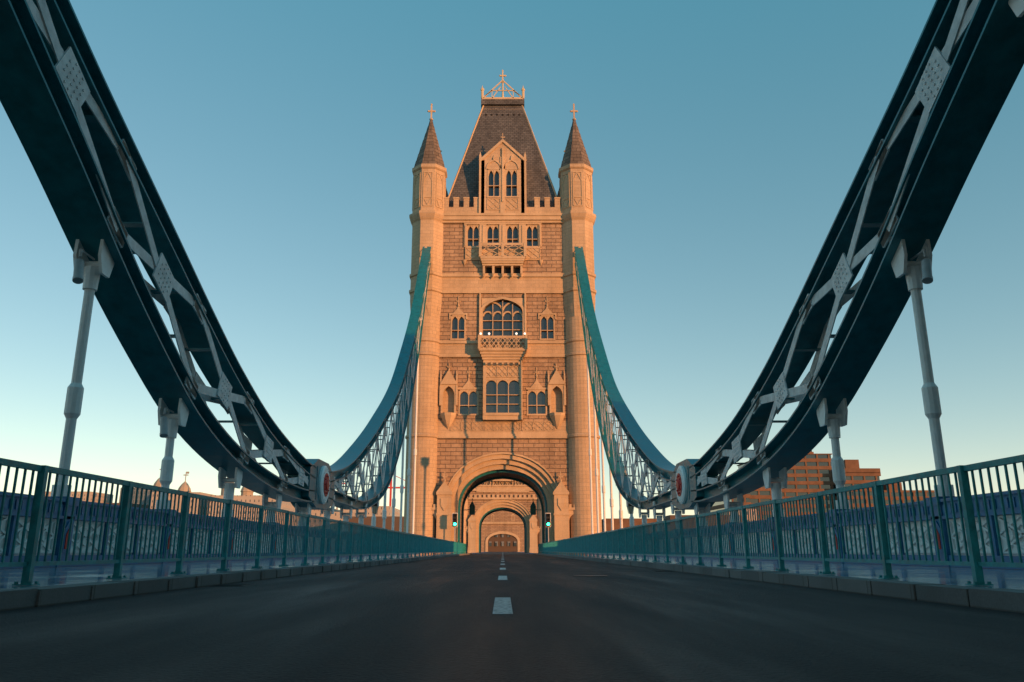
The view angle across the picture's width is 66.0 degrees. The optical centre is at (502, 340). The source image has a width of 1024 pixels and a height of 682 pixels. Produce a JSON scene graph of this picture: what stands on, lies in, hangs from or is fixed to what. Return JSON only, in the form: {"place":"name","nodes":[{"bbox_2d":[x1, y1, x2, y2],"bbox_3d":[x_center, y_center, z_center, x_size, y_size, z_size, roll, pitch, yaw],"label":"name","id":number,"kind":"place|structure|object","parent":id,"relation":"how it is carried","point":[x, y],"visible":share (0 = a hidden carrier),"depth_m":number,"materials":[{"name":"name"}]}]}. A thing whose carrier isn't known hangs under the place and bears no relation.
{"place":"outdoors","nodes":[
{"label":"outdoors","id":0,"kind":"place"},
{"bbox_2d":[67,552,532,584],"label":"deck body","id":1,"kind":"structure","parent":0,"point":[472,553],"depth_m":126.18,"materials":[{"name":"blue paint"}]},
{"bbox_2d":[412,98,592,553],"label":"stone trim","id":2,"kind":"structure","parent":1,"relation":"on","point":[502,364],"depth_m":90.39,"materials":[{"name":"beige stone"}]},
{"bbox_2d":[469,498,535,514],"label":"lanterns","id":3,"kind":"object","parent":2,"relation":"attached to","point":[472,505],"visible":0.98,"depth_m":98.06,"materials":[{"name":"black metal"}]},
{"bbox_2d":[470,507,534,512],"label":"lantern glass","id":4,"kind":"object","parent":3,"relation":"attached to","point":[471,511],"visible":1,"depth_m":98.02,"materials":[{"name":"black glass"}]},
{"bbox_2d":[481,511,523,551],"bbox_3d":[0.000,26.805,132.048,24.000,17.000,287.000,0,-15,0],"label":"far tower wall","id":5,"kind":"structure","parent":1,"relation":"on","point":[487,530],"depth_m":260.97,"materials":[{"name":"beige stone"}]},
{"bbox_2d":[0,0,1023,509],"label":"suspension chains","id":6,"kind":"object","parent":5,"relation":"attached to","point":[986,60],"visible":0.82,"depth_m":19.04,"materials":[{"name":"teal paint"}]},
{"bbox_2d":[26,0,978,504],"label":"truss bracing","id":7,"kind":"object","parent":6,"relation":"attached to","point":[926,94],"visible":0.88,"depth_m":21.14,"materials":[{"name":"grey paint"}]},
{"bbox_2d":[51,0,1023,533],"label":"suspension rods","id":8,"kind":"object","parent":6,"relation":"attached to","point":[911,272],"visible":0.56,"depth_m":21.01,"materials":[{"name":"white paint"}]},
{"bbox_2d":[72,249,932,437],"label":"brackets","id":9,"kind":"object","parent":8,"relation":"attached to","point":[926,267],"visible":1,"depth_m":16.64,"materials":[{"name":"grey metal"}]},
{"bbox_2d":[457,470,547,553],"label":"archway","id":10,"kind":"object","parent":1,"relation":"on","point":[502,477],"visible":0.94,"depth_m":89.61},
{"bbox_2d":[463,481,541,552],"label":"archway inner wall","id":11,"kind":"structure","parent":1,"relation":"on","point":[539,536],"depth_m":164.93,"materials":[{"name":"beige stone"}]},
{"bbox_2d":[482,515,522,551],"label":"stone trim","id":12,"kind":"structure","parent":1,"relation":"on","point":[500,532],"depth_m":260.10,"materials":[{"name":"beige stone"}]},
{"bbox_2d":[465,479,540,552],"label":"tower trim","id":13,"kind":"structure","parent":1,"relation":"on","point":[472,527],"depth_m":165.87,"materials":[{"name":"beige stone"}]},
{"bbox_2d":[468,481,536,498],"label":"tower stringcourse","id":14,"kind":"object","parent":13,"relation":"attached to","point":[503,487],"visible":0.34,"depth_m":166.97,"materials":[{"name":"beige stone"}]},
{"bbox_2d":[481,481,523,484],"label":"tower glazing","id":15,"kind":"structure","parent":13,"relation":"attached to","point":[501,482],"depth_m":167.49,"materials":[{"name":"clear glass"}]},
{"bbox_2d":[479,507,526,552],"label":"steel tower portal","id":16,"kind":"object","parent":1,"relation":"on","point":[524,523],"visible":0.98,"depth_m":167.67,"materials":[{"name":"teal metal"}]},
{"bbox_2d":[45,491,756,531],"bbox_3d":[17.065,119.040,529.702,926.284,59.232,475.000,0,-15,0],"label":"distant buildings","id":17,"kind":"structure","parent":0,"point":[257,500],"depth_m":469.88,"materials":[{"name":"stone"}]},
{"bbox_2d":[153,477,252,494],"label":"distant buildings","id":18,"kind":"structure","parent":17,"relation":"on","point":[184,486],"depth_m":633.80,"materials":[{"name":"stone"}]},
{"bbox_2d":[160,469,404,508],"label":"city cranes","id":19,"kind":"object","parent":17,"relation":"on","point":[390,496],"depth_m":492.58},
{"bbox_2d":[106,488,741,551],"bbox_3d":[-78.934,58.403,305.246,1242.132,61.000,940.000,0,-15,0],"label":"city","id":20,"kind":"object","parent":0,"point":[493,539],"depth_m":346.33},
{"bbox_2d":[429,114,570,537],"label":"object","id":21,"kind":"object","parent":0,"point":[499,269],"visible":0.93,"depth_m":94.00,"materials":[{"name":"brown stone"}]},
{"bbox_2d":[403,143,601,553],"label":"tower","id":22,"kind":"structure","parent":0,"point":[427,225],"depth_m":91.49,"materials":[{"name":"beige stone"}]},
{"bbox_2d":[449,99,555,206],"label":"tower roof","id":23,"kind":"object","parent":22,"relation":"on","point":[515,130],"visible":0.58,"depth_m":100.76,"materials":[{"name":"tile"}]},
{"bbox_2d":[480,70,524,98],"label":"roof cresting","id":24,"kind":"object","parent":23,"relation":"on","point":[502,81],"visible":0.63,"depth_m":104.15,"materials":[{"name":"beige metal"}]},
{"bbox_2d":[414,120,590,196],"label":"turret spires","id":25,"kind":"object","parent":22,"relation":"on","point":[574,153],"visible":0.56,"depth_m":97.72,"materials":[{"name":"grey stone"}]},
{"bbox_2d":[436,223,568,542],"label":"granite tower","id":26,"kind":"structure","parent":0,"point":[454,456],"depth_m":91.19,"materials":[{"name":"beige stone"}]},
{"bbox_2d":[452,171,553,413],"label":"windows","id":27,"kind":"structure","parent":26,"relation":"in","point":[492,387],"depth_m":92.51,"materials":[{"name":"black glass"}]},
{"bbox_2d":[468,480,537,535],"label":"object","id":28,"kind":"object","parent":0,"point":[479,503],"visible":0.1,"depth_m":166.68,"materials":[{"name":"beige stone"}]},
{"bbox_2d":[0,552,1023,681],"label":"road asphalt","id":29,"kind":"structure","parent":0,"point":[433,620],"depth_m":4.53,"materials":[{"name":"black asphalt"}]},
{"bbox_2d":[212,570,673,585],"bbox_3d":[0.000,7.114,25.012,7.620,0.012,30.600,0,-15,0],"label":"road ironwork","id":30,"kind":"object","parent":29,"relation":"on","point":[573,575],"visible":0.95,"depth_m":14.08,"materials":[{"name":"black metal"}]},
{"bbox_2d":[492,554,512,613],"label":"line","id":31,"kind":"object","parent":29,"relation":"on","point":[502,605],"visible":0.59,"depth_m":6.74,"materials":[{"name":"white paint"}]},
{"bbox_2d":[0,553,1023,612],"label":"kerb stones","id":32,"kind":"object","parent":29,"relation":"on","point":[1004,599],"visible":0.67,"depth_m":8.45,"materials":[{"name":"stone"}]},
{"bbox_2d":[0,551,1023,589],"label":"pavement","id":33,"kind":"structure","parent":0,"point":[956,576],"depth_m":12.84,"materials":[{"name":"grey concrete"}]},
{"bbox_2d":[454,526,548,541],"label":"traffic light poles","id":34,"kind":"object","parent":33,"relation":"on","point":[454,533],"visible":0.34,"depth_m":84.18,"materials":[{"name":"metal"}]},
{"bbox_2d":[452,513,550,526],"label":"traffic light backboards","id":35,"kind":"object","parent":34,"relation":"attached to","point":[457,520],"visible":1,"depth_m":84.57,"materials":[{"name":"metal"}]},
{"bbox_2d":[453,513,550,525],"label":"traffic lights","id":36,"kind":"object","parent":35,"relation":"attached to","point":[456,519],"visible":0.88,"depth_m":84.40},
{"bbox_2d":[0,454,1023,585],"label":"guard rail","id":37,"kind":"object","parent":33,"relation":"on","point":[378,541],"visible":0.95,"depth_m":10.59,"materials":[{"name":"teal metal"}]},
{"bbox_2d":[0,489,1023,569],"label":"parapet lattice","id":38,"kind":"object","parent":33,"relation":"on","point":[941,502],"visible":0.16,"depth_m":17.19,"materials":[{"name":"teal metal"}]},
{"bbox_2d":[371,504,632,513],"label":"lamp standards","id":39,"kind":"object","parent":38,"relation":"on","point":[627,508],"visible":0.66,"depth_m":54.98,"materials":[{"name":"metal"}]},
{"bbox_2d":[372,506,631,513],"bbox_3d":[0.000,11.819,55.114,18.380,0.500,0.416,0,-15,0],"label":"lamp glass","id":40,"kind":"object","parent":39,"relation":"attached to","point":[375,508],"visible":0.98,"depth_m":54.98,"materials":[{"name":"glass"}]},
{"bbox_2d":[64,529,940,549],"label":"red parapet shields","id":41,"kind":"object","parent":38,"relation":"attached to","point":[67,533],"visible":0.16,"depth_m":15.83,"materials":[{"name":"metal"}]},
{"bbox_2d":[0,514,1023,555],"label":"white parapet panels","id":42,"kind":"object","parent":33,"relation":"on","point":[1019,523],"visible":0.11,"depth_m":17.21,"materials":[{"name":"paint"}]},
{"bbox_2d":[0,0,1023,519],"label":"sky","id":43,"kind":"structure","parent":0,"point":[280,141],"materials":[{"name":"blue"}]},
{"bbox_2d":[602,452,934,532],"bbox_3d":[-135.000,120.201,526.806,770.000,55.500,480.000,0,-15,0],"label":"buildings","id":44,"kind":"structure","parent":0,"point":[852,468],"depth_m":343.88,"materials":[{"name":"brick"}]},
{"bbox_2d":[710,451,934,518],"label":"hotel windows","id":45,"kind":"structure","parent":44,"relation":"on","point":[809,479],"depth_m":345.04,"materials":[{"name":"black glass"}]}
]}

